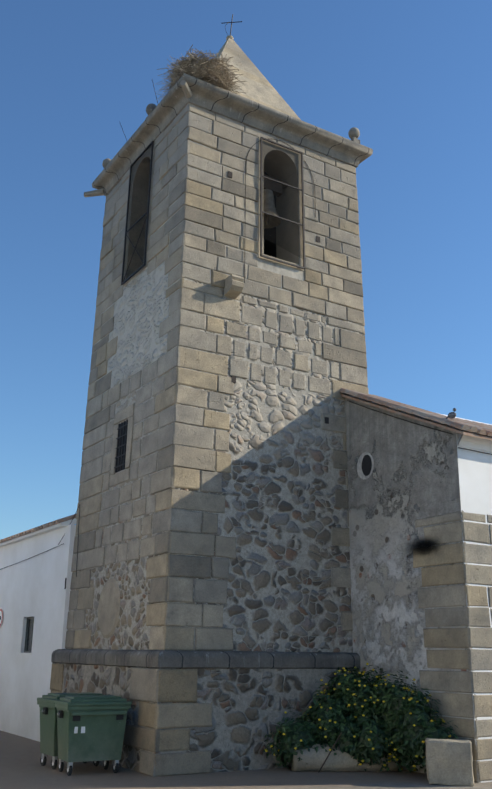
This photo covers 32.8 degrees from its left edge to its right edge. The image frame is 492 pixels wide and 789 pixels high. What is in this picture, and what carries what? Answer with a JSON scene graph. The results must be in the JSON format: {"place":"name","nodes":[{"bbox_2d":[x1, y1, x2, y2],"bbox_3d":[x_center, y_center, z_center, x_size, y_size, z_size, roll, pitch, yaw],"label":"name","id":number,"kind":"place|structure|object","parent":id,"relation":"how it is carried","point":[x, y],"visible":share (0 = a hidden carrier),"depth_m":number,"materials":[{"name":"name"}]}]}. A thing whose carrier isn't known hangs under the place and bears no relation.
{"place":"outdoors","nodes":[
{"label":"outdoors","id":0,"kind":"place"},
{"bbox_2d":[98,578,119,637],"bbox_3d":[-2.802,4.343,17.011,0.052,1.200,1.115,11,-20,-30],"label":"tower blind roundel","id":1,"kind":"object","parent":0,"point":[109,608],"visible":1,"depth_m":16.93,"materials":[{"name":"beige stone"}]},
{"bbox_2d":[68,112,366,652],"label":"tower walls","id":2,"kind":"structure","parent":0,"point":[282,515],"depth_m":16.92,"materials":[{"name":"grey stone"}]},
{"bbox_2d":[0,730,491,788],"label":"street ground","id":3,"kind":"structure","parent":0,"point":[21,767],"depth_m":13.72,"materials":[{"name":"grey asphalt"}]},
{"bbox_2d":[0,525,75,741],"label":"white house walls","id":4,"kind":"structure","parent":3,"relation":"on","point":[34,587],"depth_m":20.46,"materials":[{"name":"white paint"}]},
{"bbox_2d":[0,609,2,625],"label":"no trucks sign","id":5,"kind":"object","parent":4,"relation":"attached to","point":[1,614],"visible":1,"depth_m":22.73,"materials":[{"name":"white metal"}]},
{"bbox_2d":[19,617,33,654],"bbox_3d":[-5.377,5.988,20.755,0.170,0.910,0.930,11,-20,-30],"label":"window frame","id":6,"kind":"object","parent":4,"relation":"in","point":[29,636],"depth_m":20.97,"materials":[{"name":"grey metal"}]},
{"bbox_2d":[0,514,76,547],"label":"white house roof tiles","id":7,"kind":"object","parent":4,"relation":"on","point":[42,529],"visible":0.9,"depth_m":20.85,"materials":[{"name":"tile"}]},
{"bbox_2d":[2,400,491,588],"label":"wall cables and bracket","id":8,"kind":"object","parent":4,"relation":"attached to","point":[347,400],"visible":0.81,"depth_m":18.79,"materials":[{"name":"grey metal"}]},
{"bbox_2d":[37,692,101,768],"bbox_3d":[-3.121,6.044,15.088,1.216,1.225,0.855,12,-20,-33],"label":"green wheelie bin","id":9,"kind":"object","parent":3,"relation":"on","point":[48,729],"visible":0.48,"depth_m":14.85,"materials":[{"name":"plastic"}]},
{"bbox_2d":[54,695,131,775],"bbox_3d":[-2.655,5.817,14.328,1.216,1.225,0.855,9,-19,-26],"label":"green wheelie bin","id":10,"kind":"object","parent":3,"relation":"on","point":[90,727],"visible":1,"depth_m":14.10,"materials":[{"name":"plastic"}]},
{"bbox_2d":[50,663,212,776],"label":"corner stone blocks","id":11,"kind":"structure","parent":3,"relation":"on","point":[156,686],"depth_m":14.29,"materials":[{"name":"beige stone"}]},
{"bbox_2d":[55,663,358,776],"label":"tower base wall","id":12,"kind":"structure","parent":3,"relation":"on","point":[250,707],"depth_m":15.03,"materials":[{"name":"grey stone"}]},
{"bbox_2d":[51,649,359,668],"bbox_3d":[-0.632,5.631,17.848,5.400,0.302,5.400,11,-20,-30],"label":"stone ledge","id":13,"kind":"object","parent":12,"relation":"on","point":[173,659],"visible":0.85,"depth_m":15.46,"materials":[{"name":"grey stone"}]},
{"bbox_2d":[65,103,368,650],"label":"stone blocks","id":14,"kind":"structure","parent":12,"relation":"on","point":[344,287],"depth_m":17.73,"materials":[{"name":"beige stone"}]},
{"bbox_2d":[84,80,243,298],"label":"stone spouts","id":15,"kind":"object","parent":14,"relation":"attached to","point":[234,286],"visible":0.9,"depth_m":17.33,"materials":[{"name":"beige stone"}]},
{"bbox_2d":[109,137,303,487],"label":"window surrounds","id":16,"kind":"object","parent":14,"relation":"attached to","point":[291,251],"visible":0.4,"depth_m":19.45,"materials":[{"name":"beige stone"}]},
{"bbox_2d":[121,137,304,284],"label":"window frames","id":17,"kind":"structure","parent":14,"relation":"attached to","point":[147,213],"depth_m":19.07,"materials":[{"name":"brown metal"}]},
{"bbox_2d":[126,149,301,272],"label":"belfry wire screens","id":18,"kind":"object","parent":17,"relation":"attached to","point":[262,195],"visible":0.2,"depth_m":19.09,"materials":[{"name":"black metal"}]},
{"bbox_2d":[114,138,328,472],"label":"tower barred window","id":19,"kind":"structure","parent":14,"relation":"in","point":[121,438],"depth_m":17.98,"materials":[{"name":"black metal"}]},
{"bbox_2d":[92,73,372,195],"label":"tower cornice","id":20,"kind":"structure","parent":14,"relation":"on","point":[160,118],"depth_m":19.35,"materials":[{"name":"beige stone"}]},
{"bbox_2d":[156,44,247,102],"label":"stork nest twigs","id":21,"kind":"object","parent":20,"relation":"on","point":[215,72],"visible":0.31,"depth_m":18.34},
{"bbox_2d":[102,103,359,167],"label":"stone ball finials","id":22,"kind":"object","parent":20,"relation":"on","point":[354,133],"visible":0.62,"depth_m":20.60,"materials":[{"name":"stone"}]},
{"bbox_2d":[216,38,300,119],"bbox_3d":[-0.460,-7.725,21.953,3.676,3.850,3.676,11,-20,-30],"label":"spire","id":23,"kind":"object","parent":20,"relation":"on","point":[257,87],"visible":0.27,"depth_m":21.38,"materials":[{"name":"beige stone"}]},
{"bbox_2d":[221,14,241,39],"bbox_3d":[-0.391,-9.939,22.630,0.577,0.921,0.195,-1,-17,4],"label":"cross","id":24,"kind":"object","parent":23,"relation":"on","point":[229,36],"visible":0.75,"depth_m":22.63,"materials":[{"name":"grey metal"}]},
{"bbox_2d":[264,174,287,227],"bbox_3d":[0.515,-4.463,19.369,1.044,1.240,0.682,27,-31,-55],"label":"church bell","id":25,"kind":"object","parent":14,"relation":"attached to","point":[270,208],"depth_m":19.28,"materials":[{"name":"grey metal"}]},
{"bbox_2d":[290,743,400,771],"bbox_3d":[1.767,6.456,14.866,1.932,0.483,0.480,3,-17,-7],"label":"rock","id":26,"kind":"object","parent":3,"relation":"on","point":[312,760],"visible":0.5,"depth_m":14.64,"materials":[{"name":"grey stone"}]},
{"bbox_2d":[264,663,457,772],"bbox_3d":[2.161,5.798,15.056,3.389,1.827,1.874,-5,-18,18],"label":"yellow flower bush","id":27,"kind":"object","parent":3,"relation":"on","point":[356,715],"visible":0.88,"depth_m":14.66,"materials":[{"name":"green plant"}]},
{"bbox_2d":[345,395,491,782],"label":"church nave walls","id":28,"kind":"structure","parent":3,"relation":"on","point":[419,472],"depth_m":16.13,"materials":[{"name":"grey paint"}]},
{"bbox_2d":[357,452,373,479],"bbox_3d":[2.478,1.480,17.382,0.004,0.580,0.540,11,-20,-30],"label":"church oculus","id":29,"kind":"object","parent":28,"relation":"in","point":[365,464],"visible":1,"depth_m":17.38,"materials":[{"name":"white stone"}]},
{"bbox_2d":[339,388,491,439],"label":"church roof tiles","id":30,"kind":"object","parent":28,"relation":"on","point":[461,425],"visible":0.98,"depth_m":16.36,"materials":[{"name":"tile"}]},
{"bbox_2d":[411,539,436,553],"bbox_3d":[3.287,2.814,15.493,0.001,0.560,1.300,11,-20,-30],"label":"dark smudge","id":31,"kind":"object","parent":28,"relation":"attached to","point":[422,546],"visible":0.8,"depth_m":15.49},
{"bbox_2d":[446,408,455,419],"bbox_3d":[3.807,0.405,15.595,0.114,0.266,0.314,11,-20,-30],"label":"bird","id":32,"kind":"object","parent":28,"relation":"on","point":[451,415],"visible":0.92,"depth_m":15.51,"materials":[{"name":"grey"}]},
{"bbox_2d":[413,510,491,782],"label":"corner stone blocks","id":33,"kind":"structure","parent":28,"relation":"attached to","point":[477,633],"depth_m":14.64,"materials":[{"name":"beige stone"}]},
{"bbox_2d":[457,430,491,452],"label":"eave cornice","id":34,"kind":"structure","parent":28,"relation":"attached to","point":[474,443],"depth_m":15.43,"materials":[{"name":"white paint"}]},
{"bbox_2d":[425,738,473,785],"bbox_3d":[3.309,5.972,13.626,0.746,0.688,0.595,-2,-17,10],"label":"loose stone block","id":35,"kind":"object","parent":3,"relation":"on","point":[449,761],"depth_m":13.37,"materials":[{"name":"grey stone"}]},
{"bbox_2d":[0,0,491,539],"label":"sky","id":36,"kind":"structure","parent":0,"point":[414,77],"materials":[{"name":"blue"}]}
]}

